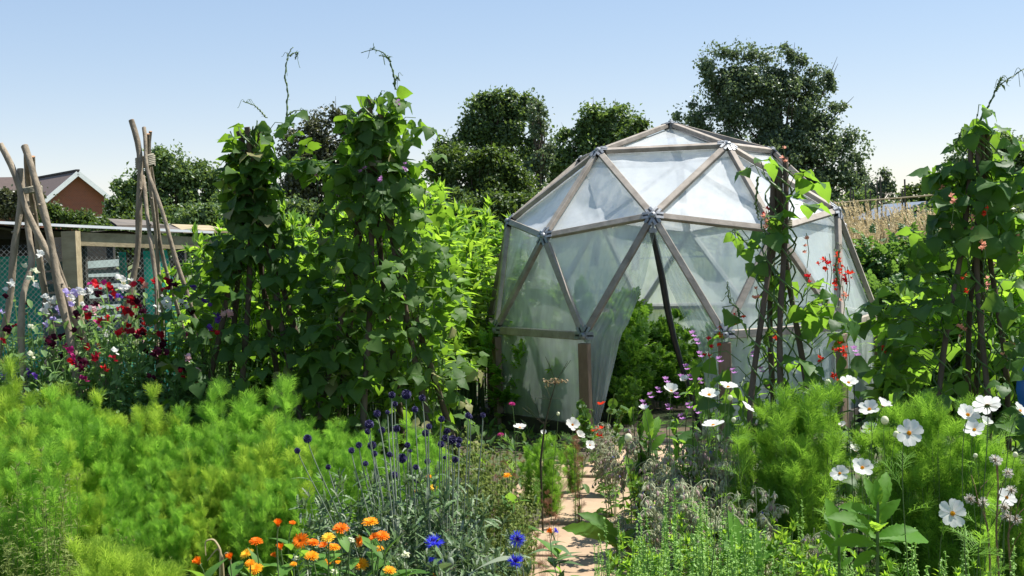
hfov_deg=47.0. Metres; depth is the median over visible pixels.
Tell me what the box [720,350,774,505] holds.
mallow
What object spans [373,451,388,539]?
globe thistle
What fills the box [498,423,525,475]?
white cosmos
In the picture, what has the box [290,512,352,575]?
thistle clump
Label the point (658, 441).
broad leaved weed
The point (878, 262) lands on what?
bramble bush
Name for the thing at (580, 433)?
white cosmos
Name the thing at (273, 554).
marigold
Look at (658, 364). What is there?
tomato plant
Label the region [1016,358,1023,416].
water butt
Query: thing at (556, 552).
marigold
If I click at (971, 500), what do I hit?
seed stem
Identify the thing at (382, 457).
feathery cosmos
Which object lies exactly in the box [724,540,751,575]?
green spike weed
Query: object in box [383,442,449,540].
feathery cosmos
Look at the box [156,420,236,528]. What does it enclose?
feathery cosmos
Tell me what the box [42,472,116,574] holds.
feathery cosmos
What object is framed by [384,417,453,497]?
feathery cosmos
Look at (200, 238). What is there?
jerusalem artichoke
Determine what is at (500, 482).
wispy toadflax
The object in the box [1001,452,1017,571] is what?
cosmos bud
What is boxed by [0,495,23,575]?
feathery cosmos
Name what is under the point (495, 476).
bronze seedling
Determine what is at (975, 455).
cosmos bud
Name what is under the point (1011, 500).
white cosmos
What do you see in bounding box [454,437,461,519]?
globe thistle
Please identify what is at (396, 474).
globe thistle
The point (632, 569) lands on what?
green spike weed
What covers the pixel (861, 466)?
white cosmos
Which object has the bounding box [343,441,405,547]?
feathery cosmos
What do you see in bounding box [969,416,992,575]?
white cosmos
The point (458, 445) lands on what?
globe thistle
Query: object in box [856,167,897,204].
birch tree
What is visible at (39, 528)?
weed seedling
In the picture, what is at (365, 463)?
globe thistle
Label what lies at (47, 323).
sweet pea
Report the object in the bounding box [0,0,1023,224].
sky
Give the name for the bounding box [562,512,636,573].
broad leaved weed
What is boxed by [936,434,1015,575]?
feathery cosmos
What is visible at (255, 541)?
marigold
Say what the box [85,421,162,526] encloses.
feathery cosmos
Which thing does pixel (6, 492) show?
feathery cosmos
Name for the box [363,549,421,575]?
thistle clump
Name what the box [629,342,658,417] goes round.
tomato plant
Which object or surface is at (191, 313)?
sweet pea
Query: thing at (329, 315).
jerusalem artichoke
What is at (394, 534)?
thistle clump
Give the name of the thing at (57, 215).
hedge bush
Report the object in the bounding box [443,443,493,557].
wispy toadflax
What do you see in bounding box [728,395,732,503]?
cosmos bud
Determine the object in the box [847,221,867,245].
dry grass
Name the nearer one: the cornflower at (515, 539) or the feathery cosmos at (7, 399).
the cornflower at (515, 539)
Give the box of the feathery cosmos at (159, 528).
[135,490,196,575]
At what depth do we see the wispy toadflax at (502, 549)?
4.46 m
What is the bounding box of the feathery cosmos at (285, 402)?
[225,372,322,479]
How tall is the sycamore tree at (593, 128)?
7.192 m
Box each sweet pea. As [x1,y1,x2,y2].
[0,249,65,429]
[0,263,51,424]
[0,293,95,405]
[0,309,20,399]
[27,346,109,430]
[39,286,117,407]
[46,274,143,418]
[72,343,164,438]
[80,281,158,442]
[88,277,173,423]
[111,341,193,435]
[126,270,191,429]
[136,351,216,447]
[164,285,222,396]
[165,298,232,436]
[182,340,260,455]
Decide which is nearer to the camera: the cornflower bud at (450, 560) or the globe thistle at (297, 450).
the cornflower bud at (450, 560)
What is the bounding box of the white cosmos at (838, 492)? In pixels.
[832,483,845,562]
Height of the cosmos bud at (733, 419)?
0.812 m
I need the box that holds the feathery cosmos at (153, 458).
[120,436,182,522]
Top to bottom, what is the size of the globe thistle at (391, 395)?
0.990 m
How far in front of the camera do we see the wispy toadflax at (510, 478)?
5.23 m
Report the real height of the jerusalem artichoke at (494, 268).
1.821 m
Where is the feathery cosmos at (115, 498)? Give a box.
[73,461,145,551]
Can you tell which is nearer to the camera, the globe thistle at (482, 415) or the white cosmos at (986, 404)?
the white cosmos at (986, 404)
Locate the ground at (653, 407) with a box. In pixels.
[13,239,1023,575]
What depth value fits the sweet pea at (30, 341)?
6.92 m
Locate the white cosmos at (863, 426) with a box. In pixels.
[856,422,888,564]
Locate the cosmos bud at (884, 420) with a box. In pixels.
[881,416,897,573]
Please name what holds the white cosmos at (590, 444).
on the path
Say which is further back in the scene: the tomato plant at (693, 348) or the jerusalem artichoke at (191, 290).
the tomato plant at (693, 348)
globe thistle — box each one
[292,447,353,572]
[303,434,359,574]
[326,464,363,573]
[348,447,374,532]
[352,461,379,524]
[355,442,393,527]
[364,420,386,556]
[364,429,392,552]
[367,410,396,555]
[367,440,389,530]
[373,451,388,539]
[378,427,401,528]
[378,452,418,574]
[379,401,401,540]
[380,471,410,558]
[381,410,414,558]
[387,391,410,557]
[393,425,404,547]
[397,453,408,514]
[402,389,413,551]
[404,442,418,533]
[407,449,419,574]
[412,406,423,510]
[413,429,431,549]
[413,464,422,574]
[418,395,431,575]
[426,423,445,565]
[437,435,447,561]
[437,441,450,545]
[438,416,462,545]
[438,435,457,525]
[441,456,445,545]
[444,428,450,549]
[445,456,461,569]
[453,412,471,543]
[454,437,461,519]
[454,443,465,571]
[466,415,483,520]
[472,412,485,566]
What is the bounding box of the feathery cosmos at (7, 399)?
[0,352,75,479]
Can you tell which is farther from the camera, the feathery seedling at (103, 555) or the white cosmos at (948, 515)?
the feathery seedling at (103, 555)
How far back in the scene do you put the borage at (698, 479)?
5.09 m
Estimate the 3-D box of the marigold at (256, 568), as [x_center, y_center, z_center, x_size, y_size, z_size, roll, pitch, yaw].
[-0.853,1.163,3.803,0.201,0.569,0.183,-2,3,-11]
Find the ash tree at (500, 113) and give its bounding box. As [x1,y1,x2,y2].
[431,84,552,256]
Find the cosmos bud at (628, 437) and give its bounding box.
[622,433,631,508]
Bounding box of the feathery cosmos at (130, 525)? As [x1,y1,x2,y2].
[101,507,157,574]
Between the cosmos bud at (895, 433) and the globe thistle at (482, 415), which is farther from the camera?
the globe thistle at (482, 415)
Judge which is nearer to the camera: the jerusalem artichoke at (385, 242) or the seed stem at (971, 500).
the seed stem at (971, 500)
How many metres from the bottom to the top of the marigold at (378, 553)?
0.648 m
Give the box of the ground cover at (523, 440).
[76,379,1023,575]
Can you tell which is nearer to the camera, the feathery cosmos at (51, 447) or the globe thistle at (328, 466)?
the globe thistle at (328, 466)
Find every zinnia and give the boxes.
[495,433,506,501]
[510,402,520,503]
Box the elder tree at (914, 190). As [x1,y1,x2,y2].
[885,180,932,203]
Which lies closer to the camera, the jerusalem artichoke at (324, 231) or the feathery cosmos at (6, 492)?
the feathery cosmos at (6, 492)
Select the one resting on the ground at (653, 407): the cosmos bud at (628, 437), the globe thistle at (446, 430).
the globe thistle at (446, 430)
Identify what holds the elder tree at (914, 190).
on the meadow
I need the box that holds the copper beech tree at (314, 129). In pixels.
[273,96,346,204]
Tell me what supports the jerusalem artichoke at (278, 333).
on the ground at (653, 407)
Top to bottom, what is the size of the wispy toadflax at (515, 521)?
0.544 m
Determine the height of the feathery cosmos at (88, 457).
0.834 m
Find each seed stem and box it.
[964,475,1009,575]
[989,454,1016,575]
[1007,494,1023,575]
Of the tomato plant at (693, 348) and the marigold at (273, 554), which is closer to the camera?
the marigold at (273, 554)
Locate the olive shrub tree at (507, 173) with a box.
[418,137,546,198]
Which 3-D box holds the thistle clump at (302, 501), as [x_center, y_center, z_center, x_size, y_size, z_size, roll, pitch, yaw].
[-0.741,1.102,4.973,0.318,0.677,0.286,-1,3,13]
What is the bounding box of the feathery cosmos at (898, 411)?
[851,398,945,575]
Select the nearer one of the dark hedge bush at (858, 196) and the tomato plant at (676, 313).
the tomato plant at (676, 313)
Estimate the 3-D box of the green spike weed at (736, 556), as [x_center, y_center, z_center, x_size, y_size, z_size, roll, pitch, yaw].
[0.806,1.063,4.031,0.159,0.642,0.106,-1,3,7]
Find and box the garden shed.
[853,201,932,243]
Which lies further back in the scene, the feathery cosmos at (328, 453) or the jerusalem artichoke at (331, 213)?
the jerusalem artichoke at (331, 213)
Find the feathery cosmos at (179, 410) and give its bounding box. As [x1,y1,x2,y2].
[153,399,232,484]
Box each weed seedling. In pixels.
[0,461,39,575]
[0,518,47,575]
[1,536,23,575]
[11,446,72,575]
[27,507,68,575]
[42,461,86,575]
[111,528,134,550]
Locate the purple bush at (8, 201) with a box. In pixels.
[0,182,65,227]
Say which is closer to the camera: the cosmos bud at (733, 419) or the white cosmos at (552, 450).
the cosmos bud at (733, 419)
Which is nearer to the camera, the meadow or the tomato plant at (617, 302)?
the tomato plant at (617, 302)
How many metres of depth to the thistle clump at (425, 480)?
4.84 m
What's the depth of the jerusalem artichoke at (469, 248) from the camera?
9.61 m
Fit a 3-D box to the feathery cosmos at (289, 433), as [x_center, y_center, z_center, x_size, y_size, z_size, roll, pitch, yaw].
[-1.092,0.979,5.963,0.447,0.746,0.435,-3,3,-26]
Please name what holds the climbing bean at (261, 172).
attached to the bean wigwam at (275, 362)
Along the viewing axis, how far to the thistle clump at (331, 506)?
4.75 m
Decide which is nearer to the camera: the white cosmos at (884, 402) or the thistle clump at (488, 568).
the thistle clump at (488, 568)
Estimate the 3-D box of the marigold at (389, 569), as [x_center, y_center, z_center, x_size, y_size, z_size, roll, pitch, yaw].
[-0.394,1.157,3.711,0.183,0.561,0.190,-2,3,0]
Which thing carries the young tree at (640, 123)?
on the meadow
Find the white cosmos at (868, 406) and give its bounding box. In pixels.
[843,399,898,575]
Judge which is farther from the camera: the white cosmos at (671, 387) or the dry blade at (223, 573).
the white cosmos at (671, 387)
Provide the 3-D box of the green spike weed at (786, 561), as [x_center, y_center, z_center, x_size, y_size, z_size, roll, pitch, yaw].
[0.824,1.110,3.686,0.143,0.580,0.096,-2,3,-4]
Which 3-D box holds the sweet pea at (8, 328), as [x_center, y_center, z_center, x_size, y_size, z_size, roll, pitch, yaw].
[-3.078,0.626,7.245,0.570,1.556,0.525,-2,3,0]
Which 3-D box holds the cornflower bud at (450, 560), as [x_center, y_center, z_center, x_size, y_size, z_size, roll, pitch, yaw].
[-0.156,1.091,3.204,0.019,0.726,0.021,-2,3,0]
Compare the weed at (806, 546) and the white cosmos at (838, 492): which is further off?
the white cosmos at (838, 492)
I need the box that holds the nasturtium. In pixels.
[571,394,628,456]
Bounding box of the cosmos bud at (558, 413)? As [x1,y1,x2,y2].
[551,412,559,524]
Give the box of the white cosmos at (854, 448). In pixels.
[837,444,868,571]
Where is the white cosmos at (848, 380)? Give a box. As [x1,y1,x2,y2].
[840,375,858,575]
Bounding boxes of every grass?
[117,261,711,385]
[834,198,901,249]
[838,203,875,243]
[840,205,851,226]
[846,216,909,250]
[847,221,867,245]
[857,205,924,259]
[881,201,933,235]
[900,208,969,242]
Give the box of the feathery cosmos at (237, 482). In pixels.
[199,442,276,565]
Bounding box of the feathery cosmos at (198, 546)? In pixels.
[175,493,235,575]
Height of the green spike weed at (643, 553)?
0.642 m
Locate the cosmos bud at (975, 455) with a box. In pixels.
[973,453,985,570]
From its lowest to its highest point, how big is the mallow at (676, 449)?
0.831 m
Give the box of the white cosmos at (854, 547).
[847,528,873,569]
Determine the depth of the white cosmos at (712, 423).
3.56 m
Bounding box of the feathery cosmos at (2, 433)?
[0,426,10,472]
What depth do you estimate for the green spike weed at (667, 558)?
3.64 m
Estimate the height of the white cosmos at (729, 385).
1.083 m
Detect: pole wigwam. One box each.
[0,143,112,428]
[115,119,229,444]
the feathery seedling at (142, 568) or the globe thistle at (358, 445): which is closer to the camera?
the feathery seedling at (142, 568)
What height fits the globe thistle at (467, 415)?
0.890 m
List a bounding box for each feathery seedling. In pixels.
[62,532,152,575]
[71,543,130,575]
[113,551,189,575]
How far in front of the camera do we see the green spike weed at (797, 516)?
4.41 m
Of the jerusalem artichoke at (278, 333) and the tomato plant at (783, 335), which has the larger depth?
the tomato plant at (783, 335)
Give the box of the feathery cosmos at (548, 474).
[528,434,569,515]
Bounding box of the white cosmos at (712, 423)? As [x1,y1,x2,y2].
[702,419,728,575]
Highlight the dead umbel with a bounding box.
[517,357,570,532]
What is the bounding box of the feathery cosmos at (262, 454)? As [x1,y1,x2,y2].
[230,411,318,575]
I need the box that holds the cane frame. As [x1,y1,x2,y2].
[833,177,932,236]
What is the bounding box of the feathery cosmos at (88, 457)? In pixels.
[38,401,138,519]
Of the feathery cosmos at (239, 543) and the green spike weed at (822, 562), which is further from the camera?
the feathery cosmos at (239, 543)
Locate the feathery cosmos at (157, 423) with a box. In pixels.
[104,381,188,476]
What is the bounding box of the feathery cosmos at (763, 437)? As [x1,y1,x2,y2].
[722,397,825,575]
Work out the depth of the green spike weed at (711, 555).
4.14 m
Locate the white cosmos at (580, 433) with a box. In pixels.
[559,430,585,521]
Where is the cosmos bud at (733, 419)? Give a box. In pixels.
[731,417,737,517]
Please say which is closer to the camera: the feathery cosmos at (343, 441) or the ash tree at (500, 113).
the feathery cosmos at (343, 441)
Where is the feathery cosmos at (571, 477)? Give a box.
[563,446,583,491]
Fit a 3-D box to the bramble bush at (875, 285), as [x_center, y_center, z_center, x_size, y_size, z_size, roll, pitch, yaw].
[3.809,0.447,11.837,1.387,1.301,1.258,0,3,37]
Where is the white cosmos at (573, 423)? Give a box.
[556,417,581,522]
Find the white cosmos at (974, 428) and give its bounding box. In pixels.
[949,421,1004,575]
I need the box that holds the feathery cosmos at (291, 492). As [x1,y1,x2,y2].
[255,462,324,575]
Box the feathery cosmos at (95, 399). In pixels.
[59,387,154,483]
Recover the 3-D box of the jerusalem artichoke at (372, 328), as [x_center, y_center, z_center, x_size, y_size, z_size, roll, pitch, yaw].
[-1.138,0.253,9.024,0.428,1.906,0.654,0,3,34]
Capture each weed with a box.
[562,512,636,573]
[593,541,602,575]
[596,515,636,575]
[602,517,635,575]
[605,536,660,575]
[605,553,614,575]
[614,561,639,575]
[619,530,682,575]
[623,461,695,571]
[625,456,654,540]
[626,550,652,575]
[635,478,699,575]
[635,480,671,575]
[641,524,663,574]
[641,534,665,575]
[642,407,665,566]
[649,511,710,575]
[659,502,693,575]
[659,519,694,575]
[663,508,698,575]
[668,519,699,575]
[671,526,705,575]
[682,521,766,575]
[686,531,709,574]
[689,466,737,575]
[689,548,722,572]
[689,549,736,575]
[690,496,709,575]
[691,503,725,575]
[697,518,790,575]
[697,521,721,575]
[697,532,717,575]
[709,527,731,575]
[710,522,730,575]
[710,541,755,575]
[713,483,763,540]
[721,510,772,575]
[724,505,767,575]
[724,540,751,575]
[725,519,783,575]
[736,517,825,575]
[743,515,819,575]
[744,511,753,575]
[756,551,795,575]
[775,550,863,575]
[779,536,834,575]
[793,500,822,548]
[800,540,897,575]
[808,548,824,575]
[817,497,853,575]
[827,472,928,575]
[831,553,854,575]
[841,557,850,575]
[903,527,929,575]
[935,558,994,575]
[938,551,948,575]
[960,547,992,575]
[962,524,1002,575]
[1009,548,1014,574]
[1011,538,1016,575]
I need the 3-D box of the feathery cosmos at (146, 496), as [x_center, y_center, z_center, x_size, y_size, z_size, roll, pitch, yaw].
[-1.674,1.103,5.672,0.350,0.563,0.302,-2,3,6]
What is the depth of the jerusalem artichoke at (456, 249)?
8.76 m
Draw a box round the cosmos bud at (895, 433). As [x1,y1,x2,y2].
[882,431,898,574]
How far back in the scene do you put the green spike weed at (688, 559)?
4.14 m
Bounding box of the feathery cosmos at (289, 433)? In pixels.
[246,410,325,504]
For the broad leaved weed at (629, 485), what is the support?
on the path
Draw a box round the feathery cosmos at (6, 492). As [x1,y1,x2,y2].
[0,434,16,513]
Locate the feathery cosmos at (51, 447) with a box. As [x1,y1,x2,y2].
[0,431,95,575]
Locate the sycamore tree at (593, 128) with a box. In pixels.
[530,98,641,184]
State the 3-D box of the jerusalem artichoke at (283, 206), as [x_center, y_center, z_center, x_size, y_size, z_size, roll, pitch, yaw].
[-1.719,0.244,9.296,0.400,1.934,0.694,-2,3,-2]
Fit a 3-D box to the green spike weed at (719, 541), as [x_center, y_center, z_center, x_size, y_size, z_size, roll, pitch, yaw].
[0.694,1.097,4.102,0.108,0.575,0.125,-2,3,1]
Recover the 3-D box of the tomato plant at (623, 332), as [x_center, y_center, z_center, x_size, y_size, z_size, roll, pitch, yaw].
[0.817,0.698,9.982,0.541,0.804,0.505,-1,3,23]
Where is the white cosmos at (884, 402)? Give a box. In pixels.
[855,397,899,575]
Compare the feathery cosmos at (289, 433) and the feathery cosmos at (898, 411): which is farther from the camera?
the feathery cosmos at (289, 433)
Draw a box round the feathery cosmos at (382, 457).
[346,431,396,503]
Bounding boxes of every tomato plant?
[475,322,540,417]
[507,266,558,416]
[538,312,612,412]
[538,358,578,418]
[577,290,631,409]
[577,325,636,417]
[593,326,645,419]
[598,306,655,400]
[604,373,645,427]
[621,286,652,378]
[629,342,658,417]
[642,341,677,407]
[644,302,678,397]
[657,306,694,377]
[661,341,692,408]
[669,327,707,389]
[687,352,718,404]
[700,309,722,396]
[764,319,794,355]
[791,336,832,362]
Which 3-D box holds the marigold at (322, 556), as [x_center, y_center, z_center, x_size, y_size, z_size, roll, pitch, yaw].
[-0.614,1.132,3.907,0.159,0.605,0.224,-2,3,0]
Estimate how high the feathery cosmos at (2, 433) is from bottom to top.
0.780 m
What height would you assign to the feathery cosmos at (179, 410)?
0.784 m
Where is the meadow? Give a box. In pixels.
[116,240,993,351]
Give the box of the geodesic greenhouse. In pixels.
[485,120,880,441]
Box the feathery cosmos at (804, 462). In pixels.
[756,376,854,575]
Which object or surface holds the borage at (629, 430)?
on the path
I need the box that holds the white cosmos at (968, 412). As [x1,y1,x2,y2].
[956,403,1005,575]
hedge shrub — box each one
[79,209,176,309]
[166,197,245,259]
[246,190,331,252]
[306,199,399,237]
[413,183,483,244]
[462,186,536,257]
[830,197,878,208]
[917,203,1023,229]
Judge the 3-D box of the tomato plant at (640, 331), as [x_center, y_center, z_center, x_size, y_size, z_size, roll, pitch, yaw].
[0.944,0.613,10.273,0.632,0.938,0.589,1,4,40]
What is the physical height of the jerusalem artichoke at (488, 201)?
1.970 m
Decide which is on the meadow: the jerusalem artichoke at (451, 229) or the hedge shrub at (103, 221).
the hedge shrub at (103, 221)
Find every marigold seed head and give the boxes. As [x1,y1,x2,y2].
[292,556,307,575]
[347,537,359,575]
[397,550,435,575]
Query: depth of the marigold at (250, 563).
3.69 m
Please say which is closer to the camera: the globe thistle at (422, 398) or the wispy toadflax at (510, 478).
the globe thistle at (422, 398)
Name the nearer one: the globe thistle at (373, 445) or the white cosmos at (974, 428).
the white cosmos at (974, 428)
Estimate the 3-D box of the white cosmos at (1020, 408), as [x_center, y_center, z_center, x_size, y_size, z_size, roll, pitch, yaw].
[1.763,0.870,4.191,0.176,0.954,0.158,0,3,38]
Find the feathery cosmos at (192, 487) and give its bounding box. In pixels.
[153,444,230,573]
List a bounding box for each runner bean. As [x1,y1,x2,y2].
[678,146,871,528]
[844,68,1023,564]
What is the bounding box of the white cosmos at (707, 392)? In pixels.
[690,387,725,551]
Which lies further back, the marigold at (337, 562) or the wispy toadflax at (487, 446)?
the wispy toadflax at (487, 446)
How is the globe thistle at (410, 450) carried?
on the ground at (653, 407)
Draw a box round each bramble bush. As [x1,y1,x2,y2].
[845,223,919,294]
[850,269,937,342]
[863,288,1004,421]
[884,221,952,276]
[906,259,1023,430]
[924,233,994,283]
[942,252,1023,370]
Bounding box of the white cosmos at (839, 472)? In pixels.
[814,465,861,565]
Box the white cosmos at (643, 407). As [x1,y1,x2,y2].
[638,404,668,545]
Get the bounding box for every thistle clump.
[289,472,363,575]
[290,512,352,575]
[314,468,394,574]
[317,514,372,575]
[333,498,423,575]
[349,465,425,573]
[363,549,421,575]
[371,499,444,575]
[379,462,445,575]
[380,543,444,575]
[388,461,463,568]
[398,484,490,575]
[418,488,503,575]
[419,528,480,575]
[432,474,502,574]
[450,536,496,575]
[454,506,516,575]
[467,556,501,575]
[474,537,533,575]
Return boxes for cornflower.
[416,533,453,575]
[425,532,443,575]
[476,531,525,575]
[505,554,524,575]
[528,527,582,575]
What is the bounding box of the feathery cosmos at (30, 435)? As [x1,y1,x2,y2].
[0,421,61,575]
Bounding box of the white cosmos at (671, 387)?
[664,382,699,563]
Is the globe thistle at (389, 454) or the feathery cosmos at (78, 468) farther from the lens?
the feathery cosmos at (78, 468)
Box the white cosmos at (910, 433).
[880,419,932,575]
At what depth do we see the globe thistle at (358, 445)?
4.70 m
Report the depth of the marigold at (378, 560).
3.84 m
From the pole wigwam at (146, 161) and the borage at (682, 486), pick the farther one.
the pole wigwam at (146, 161)
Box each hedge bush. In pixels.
[36,200,98,230]
[840,183,916,219]
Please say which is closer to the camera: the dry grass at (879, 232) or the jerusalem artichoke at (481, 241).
the jerusalem artichoke at (481, 241)
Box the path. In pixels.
[512,426,689,575]
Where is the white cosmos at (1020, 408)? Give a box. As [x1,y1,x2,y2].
[987,402,1023,575]
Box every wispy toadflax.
[440,433,481,533]
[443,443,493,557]
[450,425,491,567]
[465,437,505,554]
[469,452,514,573]
[488,462,527,566]
[489,461,525,553]
[493,534,520,575]
[494,490,526,575]
[499,514,534,575]
[504,499,541,575]
[513,470,542,572]
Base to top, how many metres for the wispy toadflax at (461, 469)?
0.755 m
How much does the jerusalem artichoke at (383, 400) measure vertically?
1.868 m
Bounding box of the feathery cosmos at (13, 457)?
[7,443,28,508]
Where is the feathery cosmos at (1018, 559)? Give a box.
[988,451,1023,575]
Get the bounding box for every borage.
[583,430,629,517]
[590,422,623,494]
[604,425,654,528]
[609,504,654,574]
[623,435,704,525]
[636,479,714,570]
[639,444,712,571]
[640,528,694,575]
[667,478,750,575]
[682,428,754,538]
[697,458,758,520]
[707,515,795,575]
[718,486,793,568]
[787,530,834,575]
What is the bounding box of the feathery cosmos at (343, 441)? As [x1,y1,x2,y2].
[309,416,388,539]
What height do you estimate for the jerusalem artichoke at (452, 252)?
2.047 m
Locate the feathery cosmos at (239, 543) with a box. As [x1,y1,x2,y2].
[219,470,293,575]
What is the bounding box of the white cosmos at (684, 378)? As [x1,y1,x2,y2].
[680,375,718,507]
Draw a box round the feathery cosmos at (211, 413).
[181,374,269,498]
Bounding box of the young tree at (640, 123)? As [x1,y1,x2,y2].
[611,110,653,142]
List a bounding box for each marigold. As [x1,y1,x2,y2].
[181,556,227,575]
[225,552,243,575]
[239,563,263,575]
[240,548,256,575]
[244,559,256,575]
[247,537,267,575]
[263,518,292,575]
[271,543,287,575]
[271,552,287,575]
[272,520,295,575]
[290,561,296,575]
[292,533,330,575]
[304,550,318,575]
[304,557,340,575]
[308,538,329,575]
[315,559,331,575]
[316,541,336,575]
[321,532,345,575]
[327,522,354,575]
[327,543,339,575]
[333,526,362,575]
[337,558,384,575]
[355,517,378,575]
[364,527,395,575]
[364,532,420,575]
[376,545,383,575]
[383,565,395,575]
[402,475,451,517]
[426,482,443,516]
[498,473,548,568]
[532,528,578,575]
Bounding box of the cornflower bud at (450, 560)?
[447,557,453,575]
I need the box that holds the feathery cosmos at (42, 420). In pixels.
[0,404,78,514]
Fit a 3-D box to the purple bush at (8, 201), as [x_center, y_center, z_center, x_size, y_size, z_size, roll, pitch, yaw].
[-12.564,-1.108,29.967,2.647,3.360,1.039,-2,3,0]
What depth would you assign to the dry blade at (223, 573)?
3.94 m
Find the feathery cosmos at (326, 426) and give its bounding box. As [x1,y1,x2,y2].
[287,415,345,450]
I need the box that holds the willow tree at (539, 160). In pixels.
[519,94,556,193]
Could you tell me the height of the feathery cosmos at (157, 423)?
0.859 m
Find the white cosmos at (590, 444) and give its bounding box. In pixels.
[561,440,598,500]
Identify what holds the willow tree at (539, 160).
on the meadow
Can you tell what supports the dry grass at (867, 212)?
on the ground at (653, 407)
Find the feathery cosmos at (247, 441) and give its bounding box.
[194,428,284,562]
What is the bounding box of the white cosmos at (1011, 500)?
[976,488,1016,574]
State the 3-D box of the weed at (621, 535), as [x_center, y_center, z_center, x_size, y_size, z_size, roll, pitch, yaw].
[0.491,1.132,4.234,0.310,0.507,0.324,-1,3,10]
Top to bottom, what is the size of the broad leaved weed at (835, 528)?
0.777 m
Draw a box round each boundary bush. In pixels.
[207,188,287,221]
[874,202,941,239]
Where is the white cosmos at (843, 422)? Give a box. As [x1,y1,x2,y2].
[838,421,856,575]
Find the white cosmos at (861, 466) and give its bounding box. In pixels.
[852,458,897,575]
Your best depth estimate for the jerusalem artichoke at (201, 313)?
8.39 m
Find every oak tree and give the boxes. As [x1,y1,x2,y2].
[100,139,231,280]
[667,35,874,201]
[925,128,1023,201]
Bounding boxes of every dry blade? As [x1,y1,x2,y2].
[205,538,221,575]
[207,549,224,575]
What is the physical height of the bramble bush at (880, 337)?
1.213 m
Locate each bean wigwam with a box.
[204,127,326,428]
[313,99,468,499]
[744,157,813,499]
[935,134,1016,524]
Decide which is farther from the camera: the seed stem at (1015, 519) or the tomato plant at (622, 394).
the tomato plant at (622, 394)
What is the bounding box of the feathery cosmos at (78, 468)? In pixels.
[24,437,105,531]
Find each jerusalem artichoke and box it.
[151,261,204,389]
[175,221,211,366]
[176,242,215,331]
[185,230,233,365]
[189,256,244,335]
[192,276,259,372]
[200,249,258,428]
[206,274,270,428]
[211,216,245,295]
[211,271,267,405]
[230,260,299,427]
[238,276,283,383]
[245,234,328,401]
[251,254,314,424]
[252,222,315,427]
[263,239,344,411]
[279,198,310,422]
[279,210,330,353]
[282,207,309,251]
[285,220,347,314]
[288,212,346,422]
[293,237,317,418]
[308,212,353,436]
[316,234,388,426]
[325,203,350,420]
[327,201,377,435]
[332,214,387,448]
[336,211,375,436]
[347,234,389,429]
[352,225,436,423]
[353,201,425,458]
[363,212,446,422]
[364,175,457,440]
[364,194,438,420]
[374,212,427,455]
[374,212,455,448]
[384,220,467,441]
[388,177,454,276]
[402,193,465,421]
[409,193,472,438]
[416,208,480,409]
[420,198,475,431]
[430,202,497,323]
[432,225,479,431]
[433,176,496,421]
[437,224,487,420]
[451,234,492,413]
[456,215,495,406]
[457,231,492,398]
[459,222,492,416]
[465,244,515,412]
[467,231,490,383]
[476,195,502,395]
[478,210,521,386]
[484,213,515,389]
[484,215,503,312]
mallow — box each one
[618,387,661,546]
[649,374,715,476]
[666,330,705,481]
[667,402,704,531]
[699,356,737,509]
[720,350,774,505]
[828,345,889,572]
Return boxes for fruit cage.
[0,219,227,403]
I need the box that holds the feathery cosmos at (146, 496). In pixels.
[124,458,197,555]
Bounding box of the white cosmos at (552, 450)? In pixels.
[529,430,557,506]
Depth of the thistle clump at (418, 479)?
4.72 m
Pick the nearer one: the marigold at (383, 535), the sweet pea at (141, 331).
the marigold at (383, 535)
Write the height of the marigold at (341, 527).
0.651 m
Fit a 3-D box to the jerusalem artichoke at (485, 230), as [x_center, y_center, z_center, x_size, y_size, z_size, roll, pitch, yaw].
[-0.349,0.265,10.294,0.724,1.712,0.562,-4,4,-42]
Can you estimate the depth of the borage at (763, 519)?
4.55 m
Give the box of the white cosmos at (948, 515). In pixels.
[938,498,965,575]
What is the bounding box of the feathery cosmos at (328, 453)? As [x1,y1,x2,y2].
[283,430,369,565]
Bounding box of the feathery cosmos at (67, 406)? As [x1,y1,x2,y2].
[23,383,117,469]
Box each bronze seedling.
[485,457,502,517]
[499,450,524,526]
[533,532,551,575]
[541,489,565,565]
[563,429,586,522]
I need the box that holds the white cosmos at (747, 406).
[718,401,754,516]
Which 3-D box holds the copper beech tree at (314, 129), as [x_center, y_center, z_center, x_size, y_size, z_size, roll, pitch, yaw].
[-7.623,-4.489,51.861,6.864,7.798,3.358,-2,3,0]
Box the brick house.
[0,169,118,257]
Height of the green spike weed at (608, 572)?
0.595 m
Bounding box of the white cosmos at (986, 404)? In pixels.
[944,395,1020,575]
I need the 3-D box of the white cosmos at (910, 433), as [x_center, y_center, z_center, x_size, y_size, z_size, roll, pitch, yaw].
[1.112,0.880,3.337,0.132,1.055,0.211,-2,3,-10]
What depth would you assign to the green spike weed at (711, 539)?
3.66 m
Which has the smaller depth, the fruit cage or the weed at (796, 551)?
the weed at (796, 551)
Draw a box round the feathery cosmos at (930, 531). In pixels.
[883,389,1006,575]
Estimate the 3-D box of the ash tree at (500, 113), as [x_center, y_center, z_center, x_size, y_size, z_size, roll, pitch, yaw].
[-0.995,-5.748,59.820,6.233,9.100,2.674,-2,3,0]
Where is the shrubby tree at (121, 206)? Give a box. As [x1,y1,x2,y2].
[101,193,199,233]
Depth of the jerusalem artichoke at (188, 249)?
8.71 m
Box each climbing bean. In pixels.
[123,47,390,474]
[279,43,488,506]
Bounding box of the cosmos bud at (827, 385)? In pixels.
[825,379,835,505]
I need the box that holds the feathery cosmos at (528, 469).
[517,444,544,514]
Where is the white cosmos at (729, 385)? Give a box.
[706,381,753,545]

